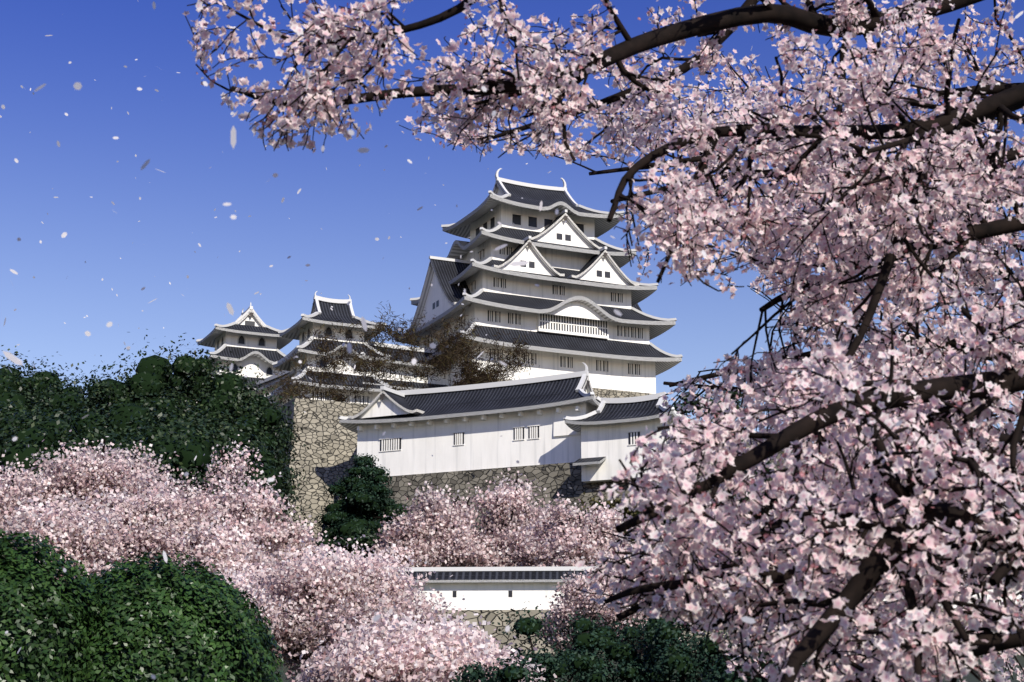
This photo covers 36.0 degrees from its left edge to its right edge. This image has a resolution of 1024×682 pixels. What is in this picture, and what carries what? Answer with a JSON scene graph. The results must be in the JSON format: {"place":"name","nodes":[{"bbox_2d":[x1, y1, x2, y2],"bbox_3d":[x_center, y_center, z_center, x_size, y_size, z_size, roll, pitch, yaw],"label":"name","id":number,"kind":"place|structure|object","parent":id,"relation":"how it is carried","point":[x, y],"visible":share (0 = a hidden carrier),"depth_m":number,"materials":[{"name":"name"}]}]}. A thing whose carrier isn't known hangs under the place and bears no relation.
{"place":"outdoors","nodes":[
{"label":"outdoors","id":0,"kind":"place"},
{"bbox_2d":[0,0,1023,681],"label":"falling petals","id":1,"kind":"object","parent":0,"point":[230,310],"depth_m":4.81,"materials":[{"name":"pink plant"}]},
{"bbox_2d":[0,0,1023,442],"label":"sky","id":2,"kind":"structure","parent":0,"point":[338,213],"materials":[{"name":"blue"}]},
{"bbox_2d":[183,0,1023,681],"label":"cherry tree","id":3,"kind":"object","parent":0,"point":[729,512],"depth_m":5.72,"materials":[{"name":"pink plant"}]},
{"bbox_2d":[257,654,1023,681],"bbox_3d":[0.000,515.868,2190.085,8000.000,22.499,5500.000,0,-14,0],"label":"ground","id":4,"kind":"structure","parent":0,"point":[970,677],"depth_m":70.39,"materials":[{"name":"green plant"}]},
{"bbox_2d":[0,557,80,681],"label":"bush","id":5,"kind":"object","parent":4,"relation":"on","point":[46,626],"visible":0.31,"depth_m":18.08,"materials":[{"name":"green plant"}]},
{"bbox_2d":[0,525,284,681],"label":"bush","id":6,"kind":"object","parent":4,"relation":"on","point":[81,594],"depth_m":18.56,"materials":[{"name":"green plant"}]},
{"bbox_2d":[0,430,682,681],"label":"cherry trees","id":7,"kind":"object","parent":4,"relation":"on","point":[390,645],"visible":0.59,"depth_m":79.79,"materials":[{"name":"pink plant"}]},
{"bbox_2d":[1,390,750,681],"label":"tree branches","id":8,"kind":"object","parent":4,"relation":"on","point":[310,596],"visible":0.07,"depth_m":90.67,"materials":[{"name":"brown plant"}]},
{"bbox_2d":[0,355,842,681],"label":"tree foliage","id":9,"kind":"object","parent":8,"relation":"on","point":[142,371],"visible":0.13,"depth_m":119.66,"materials":[{"name":"green plant"}]},
{"bbox_2d":[572,490,733,561],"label":"cherry blossoms","id":10,"kind":"object","parent":8,"relation":"attached to","point":[612,506],"visible":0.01,"depth_m":144.68,"materials":[{"name":"pink plant"}]},
{"bbox_2d":[0,329,870,557],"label":"trees","id":11,"kind":"object","parent":4,"relation":"on","point":[248,394],"visible":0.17,"depth_m":132.65,"materials":[{"name":"green plant"}]},
{"bbox_2d":[277,398,763,539],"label":"stone terrace","id":12,"kind":"structure","parent":4,"relation":"on","point":[328,439],"depth_m":177.10,"materials":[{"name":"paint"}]},
{"bbox_2d":[196,302,292,389],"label":"castle turret","id":13,"kind":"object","parent":12,"relation":"on","point":[248,337],"visible":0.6,"depth_m":235.80,"materials":[{"name":"paint"}]},
{"bbox_2d":[255,367,296,408],"bbox_3d":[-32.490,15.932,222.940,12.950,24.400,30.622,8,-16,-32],"label":"roof","id":14,"kind":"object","parent":12,"relation":"on","point":[271,379],"visible":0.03,"depth_m":222.78,"materials":[{"name":"tile"}]},
{"bbox_2d":[264,291,396,404],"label":"castle turret","id":15,"kind":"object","parent":12,"relation":"on","point":[322,314],"visible":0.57,"depth_m":210.80,"materials":[{"name":"paint"}]},
{"bbox_2d":[259,302,533,406],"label":"bare trees","id":16,"kind":"object","parent":12,"relation":"on","point":[480,376],"visible":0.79,"depth_m":185.94,"materials":[{"name":"brown plant"}]},
{"bbox_2d":[358,340,451,393],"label":"corridor","id":17,"kind":"object","parent":12,"relation":"on","point":[442,382],"visible":0.12,"depth_m":214.52,"materials":[{"name":"paint"}]},
{"bbox_2d":[394,168,682,397],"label":"keep","id":18,"kind":"structure","parent":12,"relation":"on","point":[566,316],"depth_m":218.65,"materials":[{"name":"paint"}]},
{"bbox_2d":[311,453,815,681],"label":"trees","id":19,"kind":"object","parent":4,"relation":"on","point":[658,665],"visible":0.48,"depth_m":44.27,"materials":[{"name":"green plant"}]},
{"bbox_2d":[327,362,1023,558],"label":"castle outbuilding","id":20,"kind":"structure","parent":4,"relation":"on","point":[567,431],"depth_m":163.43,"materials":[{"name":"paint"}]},
{"bbox_2d":[392,566,1023,653],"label":"castle wall","id":21,"kind":"structure","parent":4,"relation":"on","point":[488,593],"depth_m":98.47,"materials":[{"name":"paint"}]}
]}

